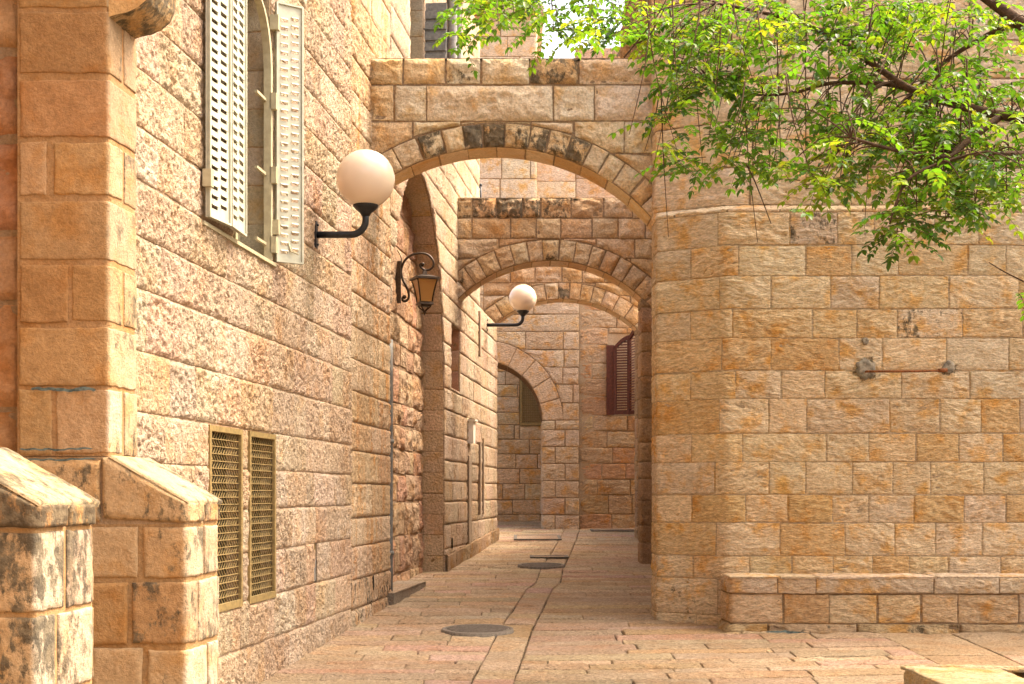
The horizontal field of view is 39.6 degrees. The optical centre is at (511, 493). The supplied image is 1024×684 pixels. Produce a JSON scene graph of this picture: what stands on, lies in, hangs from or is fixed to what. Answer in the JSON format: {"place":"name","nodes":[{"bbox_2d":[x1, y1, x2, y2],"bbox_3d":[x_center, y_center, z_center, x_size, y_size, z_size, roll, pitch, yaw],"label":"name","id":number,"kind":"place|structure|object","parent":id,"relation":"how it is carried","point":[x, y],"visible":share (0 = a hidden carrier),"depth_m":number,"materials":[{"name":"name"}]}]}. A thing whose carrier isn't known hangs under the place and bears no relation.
{"place":"outdoors","nodes":[
{"label":"outdoors","id":0,"kind":"place"},
{"bbox_2d":[355,530,709,683],"bbox_3d":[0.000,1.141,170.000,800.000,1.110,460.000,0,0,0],"label":"ground","id":1,"kind":"structure","parent":0,"point":[532,628],"depth_m":11.70,"materials":[{"name":"brown stone"}]},
{"bbox_2d":[0,447,99,683],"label":"stone buttress","id":2,"kind":"structure","parent":1,"relation":"on","point":[47,519],"depth_m":5.08,"materials":[{"name":"stone"}]},
{"bbox_2d":[23,456,221,683],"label":"stone buttress","id":3,"kind":"structure","parent":1,"relation":"on","point":[155,602],"depth_m":6.55,"materials":[{"name":"stone"}]},
{"bbox_2d":[110,0,499,683],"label":"stone house","id":4,"kind":"structure","parent":1,"relation":"on","point":[266,332],"depth_m":10.28,"materials":[{"name":"stone"}]},
{"bbox_2d":[0,0,174,460],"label":"stone pilaster","id":5,"kind":"object","parent":4,"relation":"attached to","point":[68,279],"visible":0.94,"depth_m":6.56,"materials":[{"name":"stone"}]},
{"bbox_2d":[201,0,277,266],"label":"window frame","id":6,"kind":"structure","parent":4,"relation":"in","point":[270,98],"depth_m":9.60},
{"bbox_2d":[238,0,270,255],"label":"window","id":7,"kind":"structure","parent":4,"relation":"in","point":[255,62],"depth_m":9.67,"materials":[{"name":"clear glass"}]},
{"bbox_2d":[314,149,394,248],"bbox_3d":[-1.178,-2.257,10.908,0.582,0.746,0.443,0,0,31],"label":"globe lamp","id":8,"kind":"object","parent":4,"relation":"attached to","point":[365,178],"visible":1,"depth_m":10.74,"materials":[{"name":"white glass"}]},
{"bbox_2d":[389,339,393,590],"bbox_3d":[-1.209,-0.219,14.022,0.091,2.602,0.086,0,0,0],"label":"drainpipe","id":9,"kind":"object","parent":4,"relation":"attached to","point":[391,460],"visible":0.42,"depth_m":14.00,"materials":[{"name":"grey metal"}]},
{"bbox_2d":[410,0,422,57],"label":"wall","id":10,"kind":"structure","parent":4,"relation":"in","point":[416,6],"depth_m":15.90,"materials":[{"name":"beige stone"}]},
{"bbox_2d":[396,250,439,314],"bbox_3d":[-1.141,-2.365,15.654,0.661,0.788,0.296,0,0,-15],"label":"wall lantern","id":11,"kind":"object","parent":4,"relation":"attached to","point":[424,284],"depth_m":15.65,"materials":[{"name":"brown metal"}]},
{"bbox_2d":[443,324,458,390],"bbox_3d":[-0.964,-1.755,18.383,0.450,0.834,0.808,0,0,6],"label":"window pane","id":12,"kind":"structure","parent":4,"relation":"in","point":[454,367],"depth_m":18.75,"materials":[{"name":"brown glass"}]},
{"bbox_2d":[447,0,456,57],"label":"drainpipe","id":13,"kind":"object","parent":4,"relation":"attached to","point":[451,42],"visible":0.18,"depth_m":17.55,"materials":[{"name":"grey metal"}]},
{"bbox_2d":[457,4,461,57],"bbox_3d":[-0.687,-5.650,18.092,0.130,1.900,0.124,0,0,0],"label":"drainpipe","id":14,"kind":"object","parent":4,"relation":"attached to","point":[458,45],"visible":0.05,"depth_m":18.05,"materials":[{"name":"grey metal"}]},
{"bbox_2d":[466,419,477,443],"bbox_3d":[-0.551,-0.860,19.553,0.130,0.325,0.280,0,0,6],"label":"meter box","id":15,"kind":"object","parent":4,"relation":"attached to","point":[471,431],"visible":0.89,"depth_m":19.45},
{"bbox_2d":[479,184,481,197],"bbox_3d":[-0.472,-4.422,21.200,0.056,0.411,0.053,0,0,0],"label":"vent pipe","id":16,"kind":"object","parent":4,"relation":"attached to","point":[480,186],"visible":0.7,"depth_m":21.18,"materials":[{"name":"grey metal"}]},
{"bbox_2d":[369,58,652,231],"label":"stone arch","id":17,"kind":"structure","parent":4,"relation":"attached to","point":[567,114],"depth_m":12.93,"materials":[{"name":"stone"}]},
{"bbox_2d":[486,284,536,331],"bbox_3d":[-0.013,-2.828,21.631,0.775,0.713,0.420,0,0,0],"label":"globe lamp","id":18,"kind":"object","parent":4,"relation":"attached to","point":[522,299],"visible":1,"depth_m":21.51,"materials":[{"name":"white glass"}]},
{"bbox_2d":[474,2,543,352],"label":"tall house","id":19,"kind":"structure","parent":1,"relation":"on","point":[507,178],"depth_m":28.39,"materials":[{"name":"stone"}]},
{"bbox_2d":[456,198,651,563],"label":"stone arch","id":20,"kind":"structure","parent":1,"relation":"on","point":[609,239],"depth_m":18.48,"materials":[{"name":"stone"}]},
{"bbox_2d":[479,286,634,529],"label":"end house","id":21,"kind":"structure","parent":1,"relation":"on","point":[565,429],"depth_m":25.98,"materials":[{"name":"stone"}]},
{"bbox_2d":[520,380,542,425],"bbox_3d":[0.395,-1.827,28.295,0.484,0.930,0.050,0,0,0],"label":"mesh window","id":22,"kind":"structure","parent":21,"relation":"in","point":[522,423],"depth_m":28.28,"materials":[{"name":"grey metal"}]},
{"bbox_2d":[537,48,619,197],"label":"house","id":23,"kind":"structure","parent":21,"relation":"on","point":[554,182],"depth_m":28.59,"materials":[{"name":"stone"}]},
{"bbox_2d":[483,266,638,538],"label":"stone arch","id":24,"kind":"structure","parent":1,"relation":"on","point":[551,284],"depth_m":23.09,"materials":[{"name":"stone"}]},
{"bbox_2d":[619,0,1023,624],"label":"corner house","id":25,"kind":"structure","parent":1,"relation":"on","point":[789,436],"depth_m":12.30,"materials":[{"name":"stone"}]},
{"bbox_2d":[865,368,947,372],"bbox_3d":[3.408,-1.063,12.256,0.725,0.039,0.090,0,0,0],"label":"iron bar","id":26,"kind":"object","parent":25,"relation":"attached to","point":[904,371],"visible":1,"depth_m":12.22,"materials":[{"name":"metal"}]},
{"bbox_2d":[900,664,1023,683],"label":"stone block","id":27,"kind":"structure","parent":1,"relation":"on","point":[954,674],"depth_m":8.81,"materials":[{"name":"stone"}]},
{"bbox_2d":[432,0,1023,321],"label":"leafy tree","id":28,"kind":"object","parent":27,"relation":"in","point":[953,178],"visible":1,"depth_m":9.87,"materials":[{"name":"green plant"}]},
{"bbox_2d":[540,0,623,57],"label":"sky","id":29,"kind":"structure","parent":0,"point":[562,52],"materials":[{"name":"white"}]},
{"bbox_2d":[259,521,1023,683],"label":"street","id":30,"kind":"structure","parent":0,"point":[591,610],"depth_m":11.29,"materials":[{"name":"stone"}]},
{"bbox_2d":[441,624,513,636],"bbox_3d":[-0.289,1.141,11.884,0.612,0.060,0.612,0,0,0],"label":"manhole cover","id":31,"kind":"object","parent":30,"relation":"on","point":[480,630],"visible":1,"depth_m":11.76,"materials":[{"name":"metal"}]},
{"bbox_2d":[514,535,561,539],"bbox_3d":[0.414,0.712,23.294,0.765,0.062,1.068,0,0,0],"label":"access cover","id":32,"kind":"object","parent":30,"relation":"on","point":[537,537],"visible":1,"depth_m":23.20,"materials":[{"name":"metal"}]},
{"bbox_2d":[517,562,564,568],"bbox_3d":[0.374,0.912,18.075,0.612,0.060,0.612,0,0,0],"label":"manhole cover","id":33,"kind":"object","parent":30,"relation":"on","point":[540,565],"visible":1,"depth_m":17.89,"materials":[{"name":"metal"}]},
{"bbox_2d":[530,555,568,557],"bbox_3d":[0.506,0.856,19.407,0.524,0.034,0.318,0,0,0],"label":"drain cover","id":34,"kind":"object","parent":30,"relation":"on","point":[549,556],"visible":1,"depth_m":19.31,"materials":[{"name":"metal"}]},
{"bbox_2d":[590,529,633,530],"bbox_3d":[1.810,0.641,25.224,0.829,0.039,0.447,0,0,0],"label":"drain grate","id":35,"kind":"object","parent":30,"relation":"on","point":[612,529],"visible":0.64,"depth_m":25.23,"materials":[{"name":"metal"}]},
{"bbox_2d":[717,571,1023,633],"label":"stone bench","id":36,"kind":"object","parent":30,"relation":"on","point":[928,602],"visible":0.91,"depth_m":11.88,"materials":[{"name":"stone"}]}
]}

